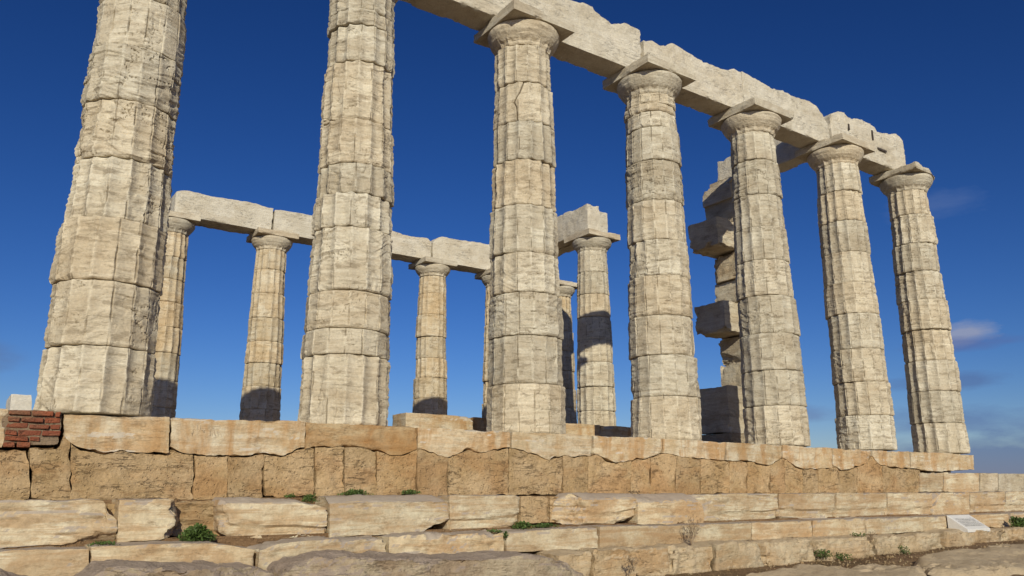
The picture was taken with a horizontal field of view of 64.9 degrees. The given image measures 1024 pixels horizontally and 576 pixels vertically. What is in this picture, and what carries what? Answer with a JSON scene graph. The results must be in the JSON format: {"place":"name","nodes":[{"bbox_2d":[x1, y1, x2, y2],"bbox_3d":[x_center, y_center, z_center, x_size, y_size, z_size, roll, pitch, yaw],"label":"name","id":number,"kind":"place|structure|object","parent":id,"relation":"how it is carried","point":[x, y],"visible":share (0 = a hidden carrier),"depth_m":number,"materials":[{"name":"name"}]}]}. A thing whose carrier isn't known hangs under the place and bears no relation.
{"place":"outdoors","nodes":[
{"label":"outdoors","id":0,"kind":"place"},
{"bbox_2d":[0,449,29,499],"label":"foundation block","id":1,"kind":"structure","parent":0,"point":[14,476],"depth_m":6.70,"materials":[{"name":"stone"}]},
{"bbox_2d":[2,410,61,447],"bbox_3d":[-4.228,1.247,7.047,0.451,0.320,0.631,9,-17,-33],"label":"brick patch","id":2,"kind":"object","parent":1,"relation":"on","point":[32,428],"visible":0.91,"depth_m":6.81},
{"bbox_2d":[0,0,1023,473],"label":"sky","id":3,"kind":"structure","parent":0,"point":[945,77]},
{"bbox_2d":[497,448,562,495],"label":"foundation block","id":4,"kind":"structure","parent":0,"point":[531,474],"depth_m":9.64,"materials":[{"name":"stone"}]},
{"bbox_2d":[501,432,591,459],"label":"stylobate slab","id":5,"kind":"structure","parent":4,"relation":"on","point":[547,446],"depth_m":9.85,"materials":[{"name":"stone"}]},
{"bbox_2d":[473,0,574,433],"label":"marble column","id":6,"kind":"structure","parent":5,"relation":"on","point":[526,392],"depth_m":10.72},
{"bbox_2d":[518,0,640,77],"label":"architrave beam","id":7,"kind":"structure","parent":6,"relation":"on","point":[596,43],"depth_m":12.72,"materials":[{"name":"stone"}]},
{"bbox_2d":[516,496,547,523],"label":"foundation block","id":8,"kind":"structure","parent":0,"point":[532,509],"depth_m":9.39,"materials":[{"name":"stone"}]},
{"bbox_2d":[697,459,729,493],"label":"foundation block","id":9,"kind":"structure","parent":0,"point":[714,477],"depth_m":11.35,"materials":[{"name":"stone"}]},
{"bbox_2d":[659,439,725,460],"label":"stylobate slab","id":10,"kind":"structure","parent":9,"relation":"on","point":[697,449],"depth_m":11.23,"materials":[{"name":"stone"}]},
{"bbox_2d":[602,53,701,440],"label":"marble column","id":11,"kind":"structure","parent":10,"relation":"on","point":[665,389],"depth_m":12.12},
{"bbox_2d":[640,40,742,115],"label":"architrave beam","id":12,"kind":"structure","parent":11,"relation":"on","point":[711,90],"depth_m":14.09,"materials":[{"name":"stone"}]},
{"bbox_2d":[726,461,747,492],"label":"foundation block","id":13,"kind":"structure","parent":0,"point":[738,471],"depth_m":11.62,"materials":[{"name":"stone"}]},
{"bbox_2d":[768,459,785,493],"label":"foundation block","id":14,"kind":"structure","parent":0,"point":[776,484],"depth_m":12.11,"materials":[{"name":"stone"}]},
{"bbox_2d":[666,540,1023,575],"bbox_3d":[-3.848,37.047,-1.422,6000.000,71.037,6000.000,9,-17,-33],"label":"ground","id":15,"kind":"structure","parent":0,"point":[904,557],"depth_m":10.57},
{"bbox_2d":[2,447,53,448],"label":"temple floor","id":16,"kind":"structure","parent":15,"relation":"on","point":[29,447],"depth_m":7.88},
{"bbox_2d":[151,210,200,418],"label":"marble column","id":17,"kind":"structure","parent":16,"relation":"on","point":[181,229],"depth_m":19.07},
{"bbox_2d":[170,190,272,234],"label":"architrave beam","id":18,"kind":"structure","parent":17,"relation":"on","point":[235,216],"depth_m":20.52,"materials":[{"name":"stone"}]},
{"bbox_2d":[239,227,298,421],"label":"marble column","id":19,"kind":"structure","parent":16,"relation":"on","point":[261,390],"depth_m":20.42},
{"bbox_2d":[271,210,313,245],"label":"architrave beam","id":20,"kind":"structure","parent":19,"relation":"on","point":[293,222],"depth_m":21.50,"materials":[{"name":"stone"}]},
{"bbox_2d":[408,256,457,414],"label":"marble column","id":21,"kind":"structure","parent":16,"relation":"on","point":[430,388],"depth_m":23.07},
{"bbox_2d":[391,231,430,262],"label":"architrave beam","id":22,"kind":"structure","parent":21,"relation":"on","point":[408,249],"depth_m":23.41,"materials":[{"name":"stone"}]},
{"bbox_2d":[431,237,490,273],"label":"architrave beam","id":23,"kind":"structure","parent":21,"relation":"on","point":[470,257],"depth_m":24.41,"materials":[{"name":"stone"}]},
{"bbox_2d":[392,413,473,429],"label":"wall block","id":24,"kind":"structure","parent":16,"relation":"on","point":[420,420],"depth_m":12.40,"materials":[{"name":"stone"}]},
{"bbox_2d":[475,268,490,417],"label":"marble column","id":25,"kind":"structure","parent":16,"relation":"on","point":[484,276],"depth_m":24.43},
{"bbox_2d":[559,280,576,423],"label":"marble column","id":26,"kind":"structure","parent":16,"relation":"on","point":[567,289],"depth_m":25.60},
{"bbox_2d":[564,228,620,425],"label":"marble column","id":27,"kind":"structure","parent":16,"relation":"on","point":[596,401],"depth_m":20.57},
{"bbox_2d":[557,204,599,248],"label":"architrave beam","id":28,"kind":"structure","parent":27,"relation":"on","point":[582,218],"depth_m":21.45,"materials":[{"name":"stone"}]},
{"bbox_2d":[688,176,744,442],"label":"stone pier","id":29,"kind":"structure","parent":16,"relation":"on","point":[712,236],"depth_m":16.81,"materials":[{"name":"stone"}]},
{"bbox_2d":[717,139,807,180],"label":"architrave beam","id":30,"kind":"structure","parent":29,"relation":"on","point":[787,159],"depth_m":16.89,"materials":[{"name":"stone"}]},
{"bbox_2d":[74,559,273,575],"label":"bedrock slab","id":31,"kind":"structure","parent":15,"relation":"on","point":[113,567],"depth_m":5.96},
{"bbox_2d":[28,495,555,527],"bbox_3d":[-2.338,2.607,8.046,31.500,1.000,0.550,9,-17,-33],"label":"foundation fill","id":32,"kind":"object","parent":15,"relation":"on","point":[179,500],"visible":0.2,"depth_m":7.92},
{"bbox_2d":[25,436,70,499],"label":"foundation block","id":33,"kind":"structure","parent":32,"relation":"on","point":[49,472],"depth_m":6.84,"materials":[{"name":"stone"}]},
{"bbox_2d":[69,443,193,499],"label":"foundation block","id":34,"kind":"structure","parent":32,"relation":"on","point":[122,474],"depth_m":7.18,"materials":[{"name":"stone"}]},
{"bbox_2d":[53,415,169,453],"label":"stylobate slab","id":35,"kind":"structure","parent":34,"relation":"on","point":[98,434],"depth_m":7.19,"materials":[{"name":"stone"}]},
{"bbox_2d":[33,0,186,416],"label":"marble column","id":36,"kind":"structure","parent":35,"relation":"on","point":[106,279],"depth_m":7.80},
{"bbox_2d":[191,456,227,499],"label":"foundation block","id":37,"kind":"structure","parent":32,"relation":"on","point":[210,478],"depth_m":7.56,"materials":[{"name":"stone"}]},
{"bbox_2d":[227,454,263,497],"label":"foundation block","id":38,"kind":"structure","parent":32,"relation":"on","point":[244,476],"depth_m":7.74,"materials":[{"name":"stone"}]},
{"bbox_2d":[247,448,314,497],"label":"foundation block","id":39,"kind":"structure","parent":32,"relation":"on","point":[290,473],"depth_m":7.99,"materials":[{"name":"stone"}]},
{"bbox_2d":[169,418,304,456],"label":"stylobate slab","id":40,"kind":"structure","parent":39,"relation":"on","point":[206,437],"depth_m":7.75,"materials":[{"name":"stone"}]},
{"bbox_2d":[313,447,343,496],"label":"foundation block","id":41,"kind":"structure","parent":32,"relation":"on","point":[328,469],"depth_m":8.21,"materials":[{"name":"stone"}]},
{"bbox_2d":[342,447,376,494],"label":"foundation block","id":42,"kind":"structure","parent":32,"relation":"on","point":[359,469],"depth_m":8.41,"materials":[{"name":"stone"}]},
{"bbox_2d":[374,449,416,494],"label":"foundation block","id":43,"kind":"structure","parent":32,"relation":"on","point":[395,475],"depth_m":8.62,"materials":[{"name":"stone"}]},
{"bbox_2d":[297,422,416,455],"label":"stylobate slab","id":44,"kind":"structure","parent":43,"relation":"on","point":[394,440],"depth_m":8.49,"materials":[{"name":"beige stone"}]},
{"bbox_2d":[297,0,397,425],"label":"marble column","id":45,"kind":"structure","parent":44,"relation":"on","point":[345,355],"depth_m":9.23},
{"bbox_2d":[400,0,511,30],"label":"architrave beam","id":46,"kind":"structure","parent":45,"relation":"on","point":[477,15],"depth_m":11.48,"materials":[{"name":"stone"}]},
{"bbox_2d":[415,449,447,495],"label":"foundation block","id":47,"kind":"structure","parent":32,"relation":"on","point":[431,473],"depth_m":8.87,"materials":[{"name":"stone"}]},
{"bbox_2d":[447,448,508,494],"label":"foundation block","id":48,"kind":"structure","parent":32,"relation":"on","point":[469,472],"depth_m":9.20,"materials":[{"name":"stone"}]},
{"bbox_2d":[415,428,509,456],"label":"stylobate slab","id":49,"kind":"structure","parent":48,"relation":"on","point":[443,442],"depth_m":9.12,"materials":[{"name":"stone"}]},
{"bbox_2d":[552,455,587,494],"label":"foundation block","id":50,"kind":"structure","parent":32,"relation":"on","point":[575,474],"depth_m":9.96,"materials":[{"name":"stone"}]},
{"bbox_2d":[586,455,631,492],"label":"foundation block","id":51,"kind":"structure","parent":32,"relation":"on","point":[604,476],"depth_m":10.28,"materials":[{"name":"stone"}]},
{"bbox_2d":[590,436,661,462],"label":"stylobate slab","id":52,"kind":"structure","parent":51,"relation":"on","point":[614,449],"depth_m":10.50,"materials":[{"name":"stone"}]},
{"bbox_2d":[630,457,650,493],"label":"foundation block","id":53,"kind":"structure","parent":32,"relation":"on","point":[639,479],"depth_m":10.58,"materials":[{"name":"stone"}]},
{"bbox_2d":[649,453,675,493],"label":"foundation block","id":54,"kind":"structure","parent":32,"relation":"on","point":[662,469],"depth_m":10.81,"materials":[{"name":"stone"}]},
{"bbox_2d":[675,456,700,494],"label":"foundation block","id":55,"kind":"structure","parent":32,"relation":"on","point":[687,475],"depth_m":11.06,"materials":[{"name":"stone"}]},
{"bbox_2d":[746,462,770,493],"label":"foundation block","id":56,"kind":"structure","parent":32,"relation":"on","point":[757,479],"depth_m":11.87,"materials":[{"name":"stone"}]},
{"bbox_2d":[721,442,781,464],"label":"stylobate slab","id":57,"kind":"structure","parent":56,"relation":"on","point":[762,454],"depth_m":11.90,"materials":[{"name":"stone"}]},
{"bbox_2d":[783,460,802,492],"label":"foundation block","id":58,"kind":"structure","parent":32,"relation":"on","point":[793,478],"depth_m":12.31,"materials":[{"name":"stone"}]},
{"bbox_2d":[802,469,817,492],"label":"foundation block","id":59,"kind":"structure","parent":32,"relation":"on","point":[810,480],"depth_m":12.54,"materials":[{"name":"stone"}]},
{"bbox_2d":[780,445,831,469],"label":"stylobate slab","id":60,"kind":"structure","parent":59,"relation":"on","point":[801,457],"depth_m":12.59,"materials":[{"name":"stone"}]},
{"bbox_2d":[708,97,810,446],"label":"marble column","id":61,"kind":"structure","parent":60,"relation":"on","point":[774,396],"depth_m":13.49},
{"bbox_2d":[814,466,838,492],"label":"foundation block","id":62,"kind":"structure","parent":32,"relation":"on","point":[828,482],"depth_m":12.77,"materials":[{"name":"stone"}]},
{"bbox_2d":[838,468,857,492],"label":"foundation block","id":63,"kind":"structure","parent":32,"relation":"on","point":[847,480],"depth_m":13.07,"materials":[{"name":"stone"}]},
{"bbox_2d":[832,448,870,469],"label":"stylobate slab","id":64,"kind":"structure","parent":63,"relation":"on","point":[842,459],"depth_m":13.18,"materials":[{"name":"stone"}]},
{"bbox_2d":[854,457,883,492],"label":"foundation block","id":65,"kind":"structure","parent":32,"relation":"on","point":[869,478],"depth_m":13.43,"materials":[{"name":"stone"}]},
{"bbox_2d":[881,466,919,492],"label":"foundation block","id":66,"kind":"structure","parent":32,"relation":"on","point":[900,480],"depth_m":13.91,"materials":[{"name":"stone"}]},
{"bbox_2d":[994,474,1023,491],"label":"marble block","id":67,"kind":"structure","parent":32,"relation":"on","point":[1010,482],"depth_m":16.38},
{"bbox_2d":[266,549,583,575],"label":"bedrock slab","id":68,"kind":"structure","parent":15,"relation":"on","point":[328,562],"depth_m":6.97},
{"bbox_2d":[1,448,950,495],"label":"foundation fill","id":69,"kind":"object","parent":15,"relation":"on","point":[22,449],"depth_m":8.33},
{"bbox_2d":[869,450,909,468],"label":"stylobate slab","id":70,"kind":"structure","parent":69,"relation":"on","point":[894,459],"depth_m":13.92,"materials":[{"name":"stone"}]},
{"bbox_2d":[794,133,896,450],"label":"marble column","id":71,"kind":"structure","parent":70,"relation":"on","point":[864,418],"depth_m":14.92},
{"bbox_2d":[741,71,829,148],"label":"architrave beam","id":72,"kind":"structure","parent":71,"relation":"on","point":[806,125],"depth_m":15.47,"materials":[{"name":"stone"}]},
{"bbox_2d":[824,111,905,174],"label":"architrave beam","id":73,"kind":"structure","parent":71,"relation":"on","point":[888,154],"depth_m":16.90,"materials":[{"name":"stone"}]},
{"bbox_2d":[1,511,1023,552],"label":"foundation fill","id":74,"kind":"object","parent":15,"relation":"on","point":[245,541],"depth_m":7.51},
{"bbox_2d":[0,546,88,575],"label":"step block","id":75,"kind":"structure","parent":74,"relation":"on","point":[51,561],"depth_m":6.07,"materials":[{"name":"stone"}]},
{"bbox_2d":[0,498,117,548],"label":"step block","id":76,"kind":"structure","parent":74,"relation":"on","point":[32,522],"depth_m":6.46,"materials":[{"name":"stone"}]},
{"bbox_2d":[112,498,178,542],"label":"step block","id":77,"kind":"structure","parent":74,"relation":"on","point":[143,520],"depth_m":6.83,"materials":[{"name":"stone"}]},
{"bbox_2d":[85,541,253,565],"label":"step block","id":78,"kind":"structure","parent":74,"relation":"on","point":[176,551],"depth_m":6.58,"materials":[{"name":"stone"}]},
{"bbox_2d":[176,523,216,541],"bbox_3d":[-2.703,2.102,6.919,0.321,0.164,0.258,9,-17,-33],"label":"weed tuft","id":79,"kind":"object","parent":78,"relation":"on","point":[198,532],"visible":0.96,"depth_m":6.87,"materials":[{"name":"green plant"}]},
{"bbox_2d":[170,500,220,536],"bbox_3d":[-2.883,2.100,7.350,0.534,0.333,0.240,9,-17,-33],"label":"stone block","id":80,"kind":"object","parent":74,"relation":"on","point":[190,513],"visible":0.56,"depth_m":7.28,"materials":[{"name":"stone"}]},
{"bbox_2d":[212,497,327,538],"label":"step block","id":81,"kind":"structure","parent":74,"relation":"on","point":[240,516],"depth_m":7.41,"materials":[{"name":"stone"}]},
{"bbox_2d":[246,535,385,569],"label":"step block","id":82,"kind":"structure","parent":74,"relation":"on","point":[266,554],"depth_m":7.25,"materials":[{"name":"stone"}]},
{"bbox_2d":[315,494,448,537],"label":"step block","id":83,"kind":"structure","parent":74,"relation":"on","point":[353,515],"depth_m":8.04,"materials":[{"name":"stone"}]},
{"bbox_2d":[375,529,503,553],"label":"step block","id":84,"kind":"structure","parent":74,"relation":"on","point":[424,542],"depth_m":7.97,"materials":[{"name":"stone"}]},
{"bbox_2d":[432,494,519,530],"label":"step block","id":85,"kind":"structure","parent":74,"relation":"on","point":[480,511],"depth_m":8.69,"materials":[{"name":"stone"}]},
{"bbox_2d":[548,492,635,524],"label":"step block","id":86,"kind":"structure","parent":74,"relation":"on","point":[580,508],"depth_m":9.57,"materials":[{"name":"stone"}]},
{"bbox_2d":[619,493,703,524],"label":"step block","id":87,"kind":"structure","parent":74,"relation":"on","point":[666,508],"depth_m":10.23,"materials":[{"name":"stone"}]},
{"bbox_2d":[688,493,777,520],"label":"step block","id":88,"kind":"structure","parent":74,"relation":"on","point":[732,506],"depth_m":10.96,"materials":[{"name":"stone"}]},
{"bbox_2d":[771,493,835,518],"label":"step block","id":89,"kind":"structure","parent":74,"relation":"on","point":[806,505],"depth_m":11.77,"materials":[{"name":"stone"}]},
{"bbox_2d":[821,492,886,517],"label":"step block","id":90,"kind":"structure","parent":74,"relation":"on","point":[859,504],"depth_m":12.49,"materials":[{"name":"stone"}]},
{"bbox_2d":[884,492,931,514],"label":"step block","id":91,"kind":"structure","parent":74,"relation":"on","point":[899,503],"depth_m":13.24,"materials":[{"name":"stone"}]},
{"bbox_2d":[920,492,969,514],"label":"step block","id":92,"kind":"structure","parent":74,"relation":"on","point":[950,503],"depth_m":13.94,"materials":[{"name":"stone"}]},
{"bbox_2d":[953,491,1004,512],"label":"step block","id":93,"kind":"structure","parent":74,"relation":"on","point":[988,501],"depth_m":14.66,"materials":[{"name":"stone"}]},
{"bbox_2d":[996,491,1023,511],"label":"step block","id":94,"kind":"structure","parent":74,"relation":"on","point":[1014,500],"depth_m":15.21,"materials":[{"name":"stone"}]},
{"bbox_2d":[528,549,591,575],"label":"footing stone","id":95,"kind":"object","parent":15,"relation":"on","point":[579,561],"visible":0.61,"depth_m":8.45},
{"bbox_2d":[486,526,597,551],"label":"step block","id":96,"kind":"structure","parent":95,"relation":"on","point":[549,538],"depth_m":8.70,"materials":[{"name":"stone"}]},
{"bbox_2d":[579,545,669,575],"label":"footing stone","id":97,"kind":"object","parent":15,"relation":"on","point":[610,560],"visible":0.82,"depth_m":8.83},
{"bbox_2d":[579,522,751,546],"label":"step block","id":98,"kind":"structure","parent":97,"relation":"on","point":[631,535],"depth_m":9.64,"materials":[{"name":"stone"}]},
{"bbox_2d":[651,541,712,574],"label":"footing stone","id":99,"kind":"object","parent":15,"relation":"on","point":[684,557],"visible":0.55,"depth_m":9.31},
{"bbox_2d":[699,540,763,570],"bbox_3d":[2.608,3.330,10.002,0.919,0.428,0.678,9,-17,-33],"label":"footing stone","id":100,"kind":"object","parent":15,"relation":"on","point":[733,554],"visible":0.56,"depth_m":9.70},
{"bbox_2d":[747,537,814,565],"bbox_3d":[3.412,3.467,10.525,1.073,0.399,0.655,9,-17,-33],"label":"footing stone","id":101,"kind":"object","parent":15,"relation":"on","point":[783,551],"visible":0.52,"depth_m":10.26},
{"bbox_2d":[738,520,811,539],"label":"step block","id":102,"kind":"structure","parent":101,"relation":"on","point":[775,529],"depth_m":10.81,"materials":[{"name":"stone"}]},
{"bbox_2d":[795,535,874,560],"bbox_3d":[4.393,3.634,11.184,1.390,0.398,0.703,9,-17,-33],"label":"footing stone","id":103,"kind":"object","parent":15,"relation":"on","point":[859,546],"visible":0.49,"depth_m":10.91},
{"bbox_2d":[746,563,927,575],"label":"bedrock outcrop","id":104,"kind":"object","parent":15,"relation":"on","point":[875,569],"visible":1,"depth_m":9.27,"materials":[{"name":"stone"}]},
{"bbox_2d":[851,532,941,554],"bbox_3d":[5.707,3.860,12.073,1.884,0.388,0.652,9,-17,-33],"label":"footing stone","id":105,"kind":"object","parent":15,"relation":"on","point":[891,543],"visible":0.45,"depth_m":11.80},
{"bbox_2d":[798,518,864,536],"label":"step block","id":106,"kind":"structure","parent":105,"relation":"on","point":[833,526],"depth_m":11.49,"materials":[{"name":"stone"}]},
{"bbox_2d":[846,515,946,534],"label":"step block","id":107,"kind":"structure","parent":105,"relation":"on","point":[885,525],"depth_m":12.42,"materials":[{"name":"stone"}]},
{"bbox_2d":[925,528,998,546],"bbox_3d":[7.191,4.104,13.055,1.812,0.451,0.685,9,-17,-33],"label":"footing stone","id":108,"kind":"object","parent":15,"relation":"on","point":[950,537],"visible":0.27,"depth_m":12.71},
{"bbox_2d":[947,515,989,532],"bbox_3d":[7.436,3.834,13.126,0.709,0.258,0.315,9,-17,-33],"label":"information panel","id":109,"kind":"object","parent":108,"relation":"on","point":[967,523],"visible":1,"depth_m":13.04,"materials":[{"name":"stone"}]},
{"bbox_2d":[914,544,1023,575],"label":"bedrock outcrop","id":110,"kind":"object","parent":15,"relation":"on","point":[1001,560],"visible":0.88,"depth_m":10.18,"materials":[{"name":"stone"}]},
{"bbox_2d":[990,526,1023,541],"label":"footing stone","id":111,"kind":"object","parent":15,"relation":"on","point":[1007,533],"visible":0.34,"depth_m":13.58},
{"bbox_2d":[928,513,1009,527],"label":"step block","id":112,"kind":"structure","parent":111,"relation":"on","point":[993,520],"depth_m":13.95,"materials":[{"name":"stone"}]},
{"bbox_2d":[918,473,942,491],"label":"marble block","id":113,"kind":"structure","parent":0,"point":[930,482],"depth_m":14.38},
{"bbox_2d":[902,452,973,471],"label":"stylobate slab","id":114,"kind":"structure","parent":113,"relation":"on","point":[929,462],"depth_m":14.71,"materials":[{"name":"stone"}]},
{"bbox_2d":[869,161,969,453],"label":"marble column","id":115,"kind":"structure","parent":114,"relation":"on","point":[934,400],"depth_m":16.31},
{"bbox_2d":[926,472,978,492],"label":"marble block","id":116,"kind":"structure","parent":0,"point":[960,482],"depth_m":14.94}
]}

